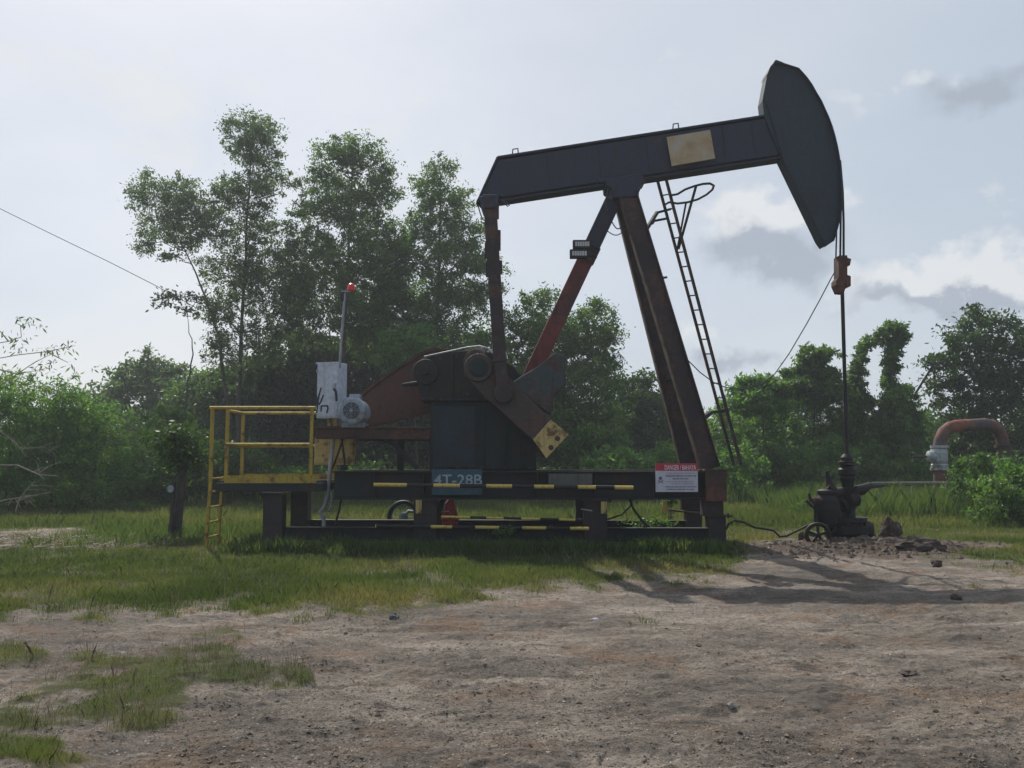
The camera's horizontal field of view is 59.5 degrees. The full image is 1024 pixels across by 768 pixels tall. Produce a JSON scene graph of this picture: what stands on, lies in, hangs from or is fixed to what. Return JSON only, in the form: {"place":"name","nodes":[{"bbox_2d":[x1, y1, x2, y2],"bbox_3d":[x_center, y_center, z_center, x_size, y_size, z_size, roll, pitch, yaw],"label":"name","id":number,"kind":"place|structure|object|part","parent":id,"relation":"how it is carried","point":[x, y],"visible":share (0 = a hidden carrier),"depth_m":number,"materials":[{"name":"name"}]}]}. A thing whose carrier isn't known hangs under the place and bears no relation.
{"place":"outdoors","nodes":[
{"label":"outdoors","id":0,"kind":"place"},
{"bbox_2d":[0,208,208,314],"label":"overhead cable","id":1,"kind":"object","parent":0,"point":[89,252],"visible":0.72,"depth_m":42.37,"materials":[{"name":"metal"}]},
{"bbox_2d":[0,503,1023,767],"bbox_3d":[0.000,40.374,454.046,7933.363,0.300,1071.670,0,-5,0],"label":"ground","id":2,"kind":"structure","parent":0,"point":[886,577],"depth_m":6.54,"materials":[{"name":"soil"}]},
{"bbox_2d":[0,531,41,550],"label":"dead branch","id":3,"kind":"object","parent":2,"relation":"on","point":[16,543],"visible":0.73,"depth_m":14.42,"materials":[{"name":"grey wood"}]},
{"bbox_2d":[0,492,50,507],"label":"dead branch","id":4,"kind":"object","parent":2,"relation":"on","point":[21,497],"visible":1,"depth_m":18.49,"materials":[{"name":"grey wood"}]},
{"bbox_2d":[0,462,58,478],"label":"dead branch","id":5,"kind":"object","parent":2,"relation":"on","point":[28,469],"visible":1,"depth_m":18.55,"materials":[{"name":"grey wood"}]},
{"bbox_2d":[8,479,50,511],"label":"dead branch","id":6,"kind":"object","parent":2,"relation":"on","point":[28,496],"visible":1,"depth_m":18.57,"materials":[{"name":"grey wood"}]},
{"bbox_2d":[0,364,71,510],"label":"feathery bush","id":7,"kind":"object","parent":2,"relation":"on","point":[8,401],"visible":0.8,"depth_m":25.08,"materials":[{"name":"green plant"}]},
{"bbox_2d":[10,436,63,460],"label":"dead branch","id":8,"kind":"object","parent":2,"relation":"on","point":[38,447],"visible":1,"depth_m":18.53,"materials":[{"name":"grey wood"}]},
{"bbox_2d":[0,428,29,456],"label":"dead branch","id":9,"kind":"object","parent":8,"relation":"attached to","point":[13,440],"visible":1,"depth_m":18.56,"materials":[{"name":"grey wood"}]},
{"bbox_2d":[0,444,84,510],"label":"feathery bush","id":10,"kind":"object","parent":2,"relation":"on","point":[13,503],"visible":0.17,"depth_m":26.38,"materials":[{"name":"green plant"}]},
{"bbox_2d":[0,316,100,386],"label":"overhanging sapling","id":11,"kind":"object","parent":2,"relation":"on","point":[41,352],"visible":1,"depth_m":12.07,"materials":[{"name":"plant"}]},
{"bbox_2d":[0,372,128,509],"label":"feathery bush","id":12,"kind":"object","parent":2,"relation":"on","point":[66,397],"visible":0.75,"depth_m":25.66,"materials":[{"name":"green plant"}]},
{"bbox_2d":[25,389,155,512],"bbox_3d":[-12.390,2.099,26.535,3.090,3.924,3.601,-1,-5,13],"label":"feathery bush","id":13,"kind":"object","parent":2,"relation":"on","point":[100,425],"visible":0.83,"depth_m":26.17,"materials":[{"name":"green plant"}]},
{"bbox_2d":[0,531,188,549],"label":"dry litter","id":14,"kind":"object","parent":2,"relation":"on","point":[53,543],"visible":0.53,"depth_m":15.84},
{"bbox_2d":[39,440,187,511],"bbox_3d":[-12.196,2.953,27.629,3.691,2.787,4.878,0,-5,0],"label":"feathery bush","id":15,"kind":"object","parent":2,"relation":"on","point":[132,502],"visible":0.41,"depth_m":27.48,"materials":[{"name":"green plant"}]},
{"bbox_2d":[56,342,194,453],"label":"grey green tree","id":16,"kind":"object","parent":2,"relation":"on","point":[146,376],"visible":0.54,"depth_m":49.25,"materials":[{"name":"green plant"}]},
{"bbox_2d":[122,451,195,506],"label":"leafy shrub","id":17,"kind":"object","parent":2,"relation":"on","point":[165,494],"visible":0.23,"depth_m":28.61,"materials":[{"name":"green plant"}]},
{"bbox_2d":[127,395,199,461],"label":"leafy shrub","id":18,"kind":"object","parent":2,"relation":"on","point":[171,413],"visible":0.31,"depth_m":30.88,"materials":[{"name":"green plant"}]},
{"bbox_2d":[115,418,232,535],"bbox_3d":[-6.452,1.837,17.275,2.239,2.402,1.358,0,-5,0],"label":"vine post","id":19,"kind":"object","parent":2,"relation":"on","point":[180,448],"visible":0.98,"depth_m":17.11,"materials":[{"name":"plant"}]},
{"bbox_2d":[118,165,230,442],"bbox_3d":[-13.968,-2.294,37.620,4.920,14.052,4.087,0,-5,0],"label":"slender tree","id":20,"kind":"object","parent":2,"relation":"on","point":[189,196],"visible":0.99,"depth_m":37.51,"materials":[{"name":"green plant"}]},
{"bbox_2d":[145,285,216,410],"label":"thin tree","id":21,"kind":"object","parent":2,"relation":"on","point":[168,295],"visible":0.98,"depth_m":33.43,"materials":[{"name":"green plant"}]},
{"bbox_2d":[145,365,220,421],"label":"dark round tree","id":22,"kind":"object","parent":2,"relation":"on","point":[180,387],"visible":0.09,"depth_m":43.35,"materials":[{"name":"green plant"}]},
{"bbox_2d":[151,376,235,451],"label":"shade tree","id":23,"kind":"object","parent":2,"relation":"on","point":[179,400],"depth_m":42.11,"materials":[{"name":"green plant"}]},
{"bbox_2d":[168,427,236,505],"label":"leafy shrub","id":24,"kind":"object","parent":2,"relation":"on","point":[200,488],"visible":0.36,"depth_m":29.19,"materials":[{"name":"green plant"}]},
{"bbox_2d":[189,436,296,503],"bbox_3d":[-8.944,2.971,30.133,3.394,2.446,3.000,0,-5,0],"label":"leafy shrub","id":25,"kind":"object","parent":2,"relation":"on","point":[252,464],"visible":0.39,"depth_m":29.73,"materials":[{"name":"green plant"}]},
{"bbox_2d":[181,350,320,472],"bbox_3d":[-11.668,1.782,41.302,8.398,7.248,7.415,0,-5,0],"label":"shade tree","id":26,"kind":"object","parent":2,"relation":"on","point":[207,397],"visible":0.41,"depth_m":39.91,"materials":[{"name":"green plant"}]},
{"bbox_2d":[186,104,325,458],"bbox_3d":[-10.686,-3.619,38.160,5.689,16.796,4.777,3,-6,-33],"label":"slender tree","id":27,"kind":"object","parent":2,"relation":"on","point":[247,272],"visible":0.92,"depth_m":37.77,"materials":[{"name":"green plant"}]},
{"bbox_2d":[204,406,336,546],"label":"service platform","id":28,"kind":"structure","parent":2,"relation":"on","point":[309,482],"depth_m":15.24,"materials":[{"name":"paint"}]},
{"bbox_2d":[214,331,393,470],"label":"shade tree","id":29,"kind":"object","parent":2,"relation":"on","point":[296,366],"visible":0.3,"depth_m":40.50,"materials":[{"name":"green plant"}]},
{"bbox_2d":[266,128,420,470],"bbox_3d":[-7.141,-3.231,38.334,7.032,16.073,5.911,0,-5,0],"label":"slender tree","id":30,"kind":"object","parent":2,"relation":"on","point":[358,310],"visible":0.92,"depth_m":38.05,"materials":[{"name":"green plant"}]},
{"bbox_2d":[301,324,417,469],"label":"shade tree","id":31,"kind":"object","parent":2,"relation":"on","point":[350,359],"visible":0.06,"depth_m":41.02,"materials":[{"name":"green plant"}]},
{"bbox_2d":[389,612,399,618],"bbox_3d":[-1.156,2.281,8.788,0.109,0.094,0.094,0,-5,0],"label":"stone","id":32,"kind":"object","parent":2,"relation":"on","point":[394,615],"visible":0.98,"depth_m":8.76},
{"bbox_2d":[387,500,413,518],"bbox_3d":[-2.134,2.621,17.641,0.667,0.668,0.128,0,-5,5],"label":"spoked wheel","id":33,"kind":"object","parent":2,"relation":"on","point":[393,507],"visible":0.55,"depth_m":17.64,"materials":[{"name":"grey metal"}]},
{"bbox_2d":[365,319,447,469],"bbox_3d":[-3.938,0.966,34.296,3.411,7.012,2.366,0,-5,0],"label":"broad leaf shrub","id":34,"kind":"object","parent":2,"relation":"on","point":[412,340],"visible":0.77,"depth_m":34.28,"materials":[{"name":"green plant"}]},
{"bbox_2d":[363,151,514,469],"bbox_3d":[-3.430,-2.715,39.344,6.452,15.329,5.827,-3,-6,29],"label":"slender tree","id":35,"kind":"object","parent":2,"relation":"on","point":[443,292],"visible":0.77,"depth_m":39.09,"materials":[{"name":"green plant"}]},
{"bbox_2d":[401,322,538,456],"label":"shade tree","id":36,"kind":"object","parent":2,"relation":"on","point":[484,337],"visible":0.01,"depth_m":41.18,"materials":[{"name":"green plant"}]},
{"bbox_2d":[487,524,516,541],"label":"weed clump","id":37,"kind":"object","parent":2,"relation":"on","point":[500,533],"visible":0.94,"depth_m":14.96,"materials":[{"name":"green plant"}]},
{"bbox_2d":[0,534,1023,767],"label":"pebbles","id":38,"kind":"object","parent":2,"relation":"on","point":[774,542],"visible":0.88,"depth_m":5.37,"materials":[{"name":"gravel"}]},
{"bbox_2d":[0,519,1023,732],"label":"dry stalks","id":39,"kind":"object","parent":2,"relation":"on","point":[122,703],"visible":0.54,"depth_m":8.82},
{"bbox_2d":[0,404,1023,462],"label":"woodland","id":40,"kind":"object","parent":2,"relation":"on","point":[954,439],"depth_m":51.51,"materials":[{"name":"green plant"}]},
{"bbox_2d":[45,449,1023,493],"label":"undergrowth","id":41,"kind":"object","parent":2,"relation":"on","point":[360,466],"visible":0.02,"depth_m":35.49,"materials":[{"name":"green plant"}]},
{"bbox_2d":[258,60,850,545],"bbox_3d":[0.982,-1.498,16.614,10.511,9.063,2.750,0,-5,0],"label":"pump jack","id":42,"kind":"object","parent":2,"relation":"on","point":[490,418],"visible":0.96,"depth_m":16.24,"materials":[{"name":"paint"}]},
{"bbox_2d":[318,439,334,526],"bbox_3d":[-3.208,1.739,15.508,0.283,1.651,0.070,0,-5,0],"label":"conduit pipe","id":43,"kind":"object","parent":42,"relation":"hanging from","point":[326,499],"visible":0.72,"depth_m":15.49,"materials":[{"name":"metal"}]},
{"bbox_2d":[319,491,333,517],"bbox_3d":[-3.188,2.067,15.407,0.256,0.464,0.086,0,-5,0],"label":"looped cable","id":44,"kind":"object","parent":43,"relation":"attached to","point":[331,503],"visible":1,"depth_m":15.37,"materials":[{"name":"metal"}]},
{"bbox_2d":[316,362,346,425],"bbox_3d":[-3.260,0.226,16.112,0.454,1.218,0.362,-1,-5,17],"label":"control cabinet","id":45,"kind":"object","parent":42,"relation":"on","point":[331,386],"visible":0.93,"depth_m":16.01,"materials":[{"name":"metal"}]},
{"bbox_3d":[-3.313,0.113,15.996,0.411,0.934,0.037,-1,-5,17],"label":"door","id":46,"kind":"part","parent":45,"relation":"part of","materials":[{"name":"white paint"}]},
{"bbox_2d":[339,283,354,367],"bbox_3d":[-2.966,-1.047,16.113,0.271,1.541,0.133,-1,-5,13],"label":"warning beacon","id":47,"kind":"object","parent":45,"relation":"attached to","point":[350,287],"visible":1,"depth_m":16.10,"materials":[{"name":"metal"}]},
{"bbox_2d":[314,438,356,464],"bbox_3d":[-3.188,1.220,16.198,0.710,0.488,0.315,0,-5,0],"label":"yellow box","id":48,"kind":"object","parent":42,"relation":"attached to","point":[321,451],"visible":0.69,"depth_m":16.05,"materials":[{"name":"paint"}]},
{"bbox_2d":[316,441,330,462],"bbox_3d":[-3.358,1.217,16.046,0.310,0.408,0.013,0,-5,0],"label":"door","id":49,"kind":"structure","parent":48,"relation":"in","point":[322,447],"depth_m":16.04,"materials":[{"name":"yellow paint"}]},
{"bbox_2d":[332,439,345,526],"bbox_3d":[-3.001,1.683,15.462,0.270,1.540,0.138,0,-5,0],"label":"power cable","id":50,"kind":"object","parent":42,"relation":"hanging from","point":[344,466],"visible":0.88,"depth_m":15.44,"materials":[{"name":"black rubber"}]},
{"bbox_2d":[416,500,421,513],"bbox_3d":[-1.569,2.072,15.149,0.102,0.228,0.182,0,-5,0],"label":"marker plate","id":51,"kind":"object","parent":42,"relation":"attached to","point":[418,506],"visible":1,"depth_m":15.06,"materials":[{"name":"yellow paint"}]},
{"bbox_2d":[441,500,458,524],"bbox_3d":[-1.137,2.453,16.432,0.340,0.880,0.377,0,-5,0],"label":"traffic cone","id":52,"kind":"object","parent":42,"relation":"on","point":[449,509],"visible":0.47,"depth_m":16.35,"materials":[{"name":"red plastic"}]},
{"bbox_2d":[432,469,481,494],"bbox_3d":[-0.932,1.661,15.169,0.854,0.431,0.017,0,-5,0],"label":"number plate","id":53,"kind":"object","parent":42,"relation":"attached to","point":[457,476],"visible":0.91,"depth_m":15.17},
{"bbox_2d":[375,524,588,529],"bbox_3d":[-0.500,2.405,15.060,3.572,0.099,0.180,0,-5,0],"label":"warning stripe","id":54,"kind":"object","parent":42,"relation":"attached to","point":[479,527],"visible":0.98,"depth_m":14.97,"materials":[{"name":"yellow paint"}]},
{"bbox_2d":[373,483,632,489],"bbox_3d":[-0.142,1.712,15.042,4.317,0.114,0.334,0,-5,0],"label":"warning stripe","id":55,"kind":"object","parent":42,"relation":"attached to","point":[502,486],"visible":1,"depth_m":14.88,"materials":[{"name":"yellow paint"}]},
{"bbox_2d":[441,515,582,520],"bbox_3d":[0.000,2.257,15.076,2.374,0.098,0.172,0,-5,0],"label":"pipe","id":56,"kind":"object","parent":42,"relation":"attached to","point":[515,518],"visible":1,"depth_m":14.99,"materials":[{"name":"metal"}]},
{"bbox_2d":[549,474,591,484],"bbox_3d":[0.989,1.618,15.176,0.737,0.201,0.018,0,-5,0],"label":"blank plate","id":57,"kind":"object","parent":42,"relation":"attached to","point":[570,479],"visible":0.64,"depth_m":15.17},
{"bbox_2d":[570,249,596,258],"bbox_3d":[1.305,-2.355,16.298,0.528,0.157,0.198,1,-5,-7],"label":"floodlight","id":58,"kind":"object","parent":42,"relation":"attached to","point":[579,254],"visible":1,"depth_m":16.21,"materials":[{"name":"paint"}]},
{"bbox_2d":[573,240,599,249],"bbox_3d":[1.357,-2.527,16.313,0.520,0.157,0.198,1,-5,-7],"label":"floodlight","id":59,"kind":"object","parent":42,"relation":"attached to","point":[582,244],"visible":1,"depth_m":16.23,"materials":[{"name":"paint"}]},
{"bbox_2d":[601,502,606,513],"bbox_3d":[1.548,2.087,15.148,0.102,0.199,0.182,0,-5,0],"label":"marker plate","id":60,"kind":"object","parent":42,"relation":"attached to","point":[603,507],"visible":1,"depth_m":15.06,"materials":[{"name":"yellow paint"}]},
{"bbox_2d":[607,500,649,526],"bbox_3d":[2.019,2.239,15.412,0.751,0.528,0.138,0,-5,0],"label":"hanging cable","id":61,"kind":"object","parent":42,"relation":"hanging from","point":[636,513],"visible":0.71,"depth_m":15.36,"materials":[{"name":"black rubber"}]},
{"bbox_2d":[662,501,668,513],"bbox_3d":[2.704,2.172,15.787,0.120,0.224,0.030,0,-5,0],"label":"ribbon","id":62,"kind":"object","parent":42,"relation":"attached to","point":[665,508],"visible":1,"depth_m":15.77,"materials":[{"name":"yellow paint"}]},
{"bbox_2d":[655,463,697,491],"bbox_3d":[2.779,1.580,15.123,0.712,0.480,0.018,0,-5,0],"label":"danger sign","id":63,"kind":"object","parent":42,"relation":"attached to","point":[676,477],"visible":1,"depth_m":15.12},
{"bbox_2d":[667,130,714,165],"bbox_3d":[3.298,-4.345,16.589,0.890,0.686,0.155,0,-5,0],"label":"faded plate","id":64,"kind":"object","parent":42,"relation":"attached to","point":[690,147],"visible":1,"depth_m":16.51,"materials":[{"name":"paint"}]},
{"bbox_2d":[689,272,834,389],"bbox_3d":[4.572,-0.972,17.198,2.796,2.079,1.717,0,-5,0],"label":"slack wire","id":65,"kind":"object","parent":42,"relation":"hanging from","point":[786,356],"visible":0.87,"depth_m":17.42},
{"bbox_2d":[726,520,810,537],"bbox_3d":[4.472,2.539,15.754,1.740,0.341,0.190,2,-5,-18],"label":"ground cable","id":66,"kind":"object","parent":42,"relation":"attached to","point":[768,529],"visible":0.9,"depth_m":15.81,"materials":[{"name":"black rubber"}]},
{"bbox_2d":[488,281,637,469],"bbox_3d":[1.987,0.124,36.095,6.152,8.987,5.498,0,-5,0],"label":"bushy tree","id":67,"kind":"object","parent":2,"relation":"on","point":[570,346],"visible":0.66,"depth_m":35.64,"materials":[{"name":"green plant"}]},
{"bbox_2d":[536,402,590,469],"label":"shade tree","id":68,"kind":"object","parent":2,"relation":"on","point":[554,452],"visible":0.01,"depth_m":39.59,"materials":[{"name":"green plant"}]},
{"bbox_2d":[555,418,636,469],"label":"sunlit shrub","id":69,"kind":"object","parent":2,"relation":"on","point":[586,440],"visible":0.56,"depth_m":32.68,"materials":[{"name":"green plant"}]},
{"bbox_2d":[578,441,657,502],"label":"sunlit shrub","id":70,"kind":"object","parent":2,"relation":"on","point":[624,458],"visible":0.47,"depth_m":30.41,"materials":[{"name":"green plant"}]},
{"bbox_2d":[617,513,678,526],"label":"weed clump","id":71,"kind":"object","parent":2,"relation":"on","point":[652,521],"visible":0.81,"depth_m":15.71,"materials":[{"name":"green plant"}]},
{"bbox_2d":[634,439,677,469],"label":"sunlit shrub","id":72,"kind":"object","parent":2,"relation":"on","point":[663,453],"visible":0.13,"depth_m":31.79,"materials":[{"name":"green plant"}]},
{"bbox_2d":[600,366,712,456],"bbox_3d":[6.050,2.138,41.044,6.229,6.011,5.477,0,-5,0],"label":"bushy tree","id":73,"kind":"object","parent":2,"relation":"on","point":[649,427],"visible":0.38,"depth_m":39.81,"materials":[{"name":"green plant"}]},
{"bbox_2d":[658,500,678,519],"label":"weed clump","id":74,"kind":"object","parent":2,"relation":"on","point":[670,502],"visible":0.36,"depth_m":17.77,"materials":[{"name":"green plant"}]},
{"bbox_2d":[727,702,734,708],"bbox_3d":[1.360,1.992,5.556,0.048,0.044,0.045,2,-5,-27],"label":"stone","id":75,"kind":"object","parent":2,"relation":"on","point":[731,705],"visible":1,"depth_m":5.54,"materials":[{"name":"stone"}]},
{"bbox_2d":[703,405,769,491],"bbox_3d":[8.511,2.810,35.478,3.435,4.192,3.873,-1,-5,14],"label":"feathery bush","id":76,"kind":"object","parent":2,"relation":"on","point":[718,438],"visible":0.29,"depth_m":35.49,"materials":[{"name":"green plant"}]},
{"bbox_2d":[713,439,772,498],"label":"shrub","id":77,"kind":"object","parent":2,"relation":"on","point":[738,484],"visible":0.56,"depth_m":31.49,"materials":[{"name":"green plant"}]},
{"bbox_2d":[714,369,800,477],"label":"feathery tree","id":78,"kind":"object","parent":2,"relation":"on","point":[764,399],"visible":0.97,"depth_m":34.45,"materials":[{"name":"green plant"}]},
{"bbox_2d":[711,392,807,483],"bbox_3d":[9.871,2.389,37.276,3.488,4.829,4.157,4,-6,-38],"label":"feathery bush","id":79,"kind":"object","parent":2,"relation":"on","point":[769,426],"visible":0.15,"depth_m":36.41,"materials":[{"name":"green plant"}]},
{"bbox_2d":[737,436,804,491],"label":"shrub","id":80,"kind":"object","parent":2,"relation":"on","point":[775,457],"visible":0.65,"depth_m":32.43,"materials":[{"name":"green plant"}]},
{"bbox_2d":[742,378,837,461],"bbox_3d":[11.688,2.275,37.819,4.398,5.099,4.935,0,-5,0],"label":"feathery bush","id":81,"kind":"object","parent":2,"relation":"on","point":[790,437],"visible":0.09,"depth_m":37.07,"materials":[{"name":"green plant"}]},
{"bbox_2d":[785,500,811,512],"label":"weed clump","id":82,"kind":"object","parent":2,"relation":"on","point":[797,507],"visible":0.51,"depth_m":23.76,"materials":[{"name":"green plant"}]},
{"bbox_2d":[798,531,804,540],"bbox_3d":[5.220,2.765,16.073,0.163,0.242,0.150,-4,-6,37],"label":"clod","id":83,"kind":"object","parent":2,"relation":"on","point":[801,536],"visible":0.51,"depth_m":16.05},
{"bbox_2d":[772,341,863,474],"bbox_3d":[11.966,1.395,34.992,3.352,6.300,2.940,-2,-5,22],"label":"feathery tree","id":84,"kind":"object","parent":2,"relation":"on","point":[812,375],"visible":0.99,"depth_m":34.71,"materials":[{"name":"green plant"}]},
{"bbox_2d":[774,393,873,480],"bbox_3d":[12.475,2.088,35.809,4.234,5.001,3.971,0,-5,0],"label":"feathery bush","id":85,"kind":"object","parent":2,"relation":"on","point":[820,431],"visible":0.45,"depth_m":35.16,"materials":[{"name":"green plant"}]},
{"bbox_2d":[804,454,884,541],"bbox_3d":[6.149,2.130,16.236,2.316,1.718,0.854,2,-5,-23],"label":"wellhead","id":86,"kind":"object","parent":2,"relation":"on","point":[834,508],"visible":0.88,"depth_m":15.97,"materials":[{"name":"black metal"}]},
{"bbox_2d":[822,329,901,483],"bbox_3d":[13.668,1.134,35.268,3.176,6.810,3.404,0,-5,0],"label":"vine covered trunk","id":87,"kind":"object","parent":2,"relation":"on","point":[857,371],"visible":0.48,"depth_m":35.13,"materials":[{"name":"green plant"}]},
{"bbox_2d":[878,516,902,536],"bbox_3d":[6.766,2.644,16.079,0.410,0.569,0.442,0,-5,0],"label":"clod","id":88,"kind":"object","parent":2,"relation":"on","point":[889,527],"visible":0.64,"depth_m":15.96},
{"bbox_2d":[862,318,930,478],"bbox_3d":[14.863,0.931,34.908,2.971,7.222,3.069,3,-6,-35],"label":"vine covered trunk","id":89,"kind":"object","parent":2,"relation":"on","point":[891,421],"visible":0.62,"depth_m":34.49,"materials":[{"name":"green plant"}]},
{"bbox_2d":[875,445,932,491],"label":"shrub","id":90,"kind":"object","parent":2,"relation":"on","point":[917,471],"visible":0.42,"depth_m":32.85,"materials":[{"name":"green plant"}]},
{"bbox_2d":[898,669,919,676],"bbox_3d":[2.876,2.099,6.488,0.147,0.063,0.135,-2,-5,22],"label":"clod","id":91,"kind":"object","parent":2,"relation":"on","point":[906,672],"visible":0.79,"depth_m":6.46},
{"bbox_2d":[877,482,949,495],"bbox_3d":[11.635,3.284,26.015,2.333,0.900,0.110,0,-5,0],"label":"flow line","id":92,"kind":"object","parent":2,"relation":"on","point":[914,484],"visible":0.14,"depth_m":26.00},
{"bbox_2d":[901,382,929,455],"bbox_3d":[15.784,2.320,36.155,2.365,4.714,2.804,-3,-6,30],"label":"vine covered trunk","id":93,"kind":"object","parent":2,"relation":"on","point":[918,416],"visible":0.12,"depth_m":35.47,"materials":[{"name":"green plant"}]},
{"bbox_2d":[893,537,947,552],"bbox_3d":[6.718,2.681,14.832,0.887,0.310,0.458,0,-5,0],"label":"clod","id":94,"kind":"object","parent":2,"relation":"on","point":[921,544],"visible":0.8,"depth_m":14.70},
{"bbox_2d":[931,560,941,566],"bbox_3d":[5.899,2.516,12.423,0.167,0.155,0.124,0,-5,0],"label":"clod","id":95,"kind":"object","parent":2,"relation":"on","point":[936,563],"visible":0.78,"depth_m":12.39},
{"bbox_2d":[915,406,966,491],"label":"feathery bush","id":96,"kind":"object","parent":2,"relation":"on","point":[932,434],"visible":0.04,"depth_m":36.42,"materials":[{"name":"green plant"}]},
{"bbox_2d":[925,481,974,511],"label":"broad leaf bush","id":97,"kind":"object","parent":2,"relation":"on","point":[952,491],"visible":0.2,"depth_m":23.58,"materials":[{"name":"green plant"}]},
{"bbox_2d":[950,593,961,599],"bbox_3d":[4.798,2.312,9.677,0.118,0.094,0.125,-2,-5,21],"label":"clod","id":98,"kind":"object","parent":2,"relation":"on","point":[953,596],"visible":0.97,"depth_m":9.64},
{"bbox_2d":[910,418,1012,491],"bbox_3d":[14.026,2.461,27.746,3.765,2.839,0.637,2,-5,-18],"label":"gooseneck pipe","id":99,"kind":"object","parent":2,"relation":"on","point":[936,456],"visible":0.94,"depth_m":27.48,"materials":[{"name":"metal"}]},
{"bbox_2d":[909,302,1023,476],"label":"spreading tree","id":100,"kind":"object","parent":2,"relation":"on","point":[985,374],"visible":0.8,"depth_m":36.84,"materials":[{"name":"green plant"}]},
{"bbox_2d":[941,451,1011,498],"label":"broad leaf bush","id":101,"kind":"object","parent":2,"relation":"on","point":[979,467],"visible":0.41,"depth_m":23.78,"materials":[{"name":"green plant"}]},
{"bbox_2d":[959,474,1023,525],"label":"broad leaf bush","id":102,"kind":"object","parent":2,"relation":"on","point":[1008,502],"visible":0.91,"depth_m":20.55,"materials":[{"name":"green plant"}]},
{"bbox_2d":[960,451,1023,507],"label":"broad leaf bush","id":103,"kind":"object","parent":2,"relation":"on","point":[1016,472],"visible":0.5,"depth_m":22.09,"materials":[{"name":"green plant"}]},
{"bbox_2d":[0,497,1023,767],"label":"grass","id":104,"kind":"structure","parent":0,"point":[374,587],"depth_m":12.31,"materials":[{"name":"plant"}]},
{"bbox_2d":[0,0,1023,441],"label":"sky","id":105,"kind":"structure","parent":0,"point":[923,100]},
{"bbox_2d":[3,475,1023,555],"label":"tall grass","id":106,"kind":"structure","parent":0,"point":[892,499],"depth_m":15.66,"materials":[{"name":"plant"}]},
{"bbox_2d":[913,360,943,395],"bbox_3d":[15.934,-0.214,34.228,1.204,1.404,0.717,-2,-5,22],"label":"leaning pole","id":107,"kind":"object","parent":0,"point":[926,375],"visible":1,"depth_m":34.13,"materials":[{"name":"grey wood"}]}
]}

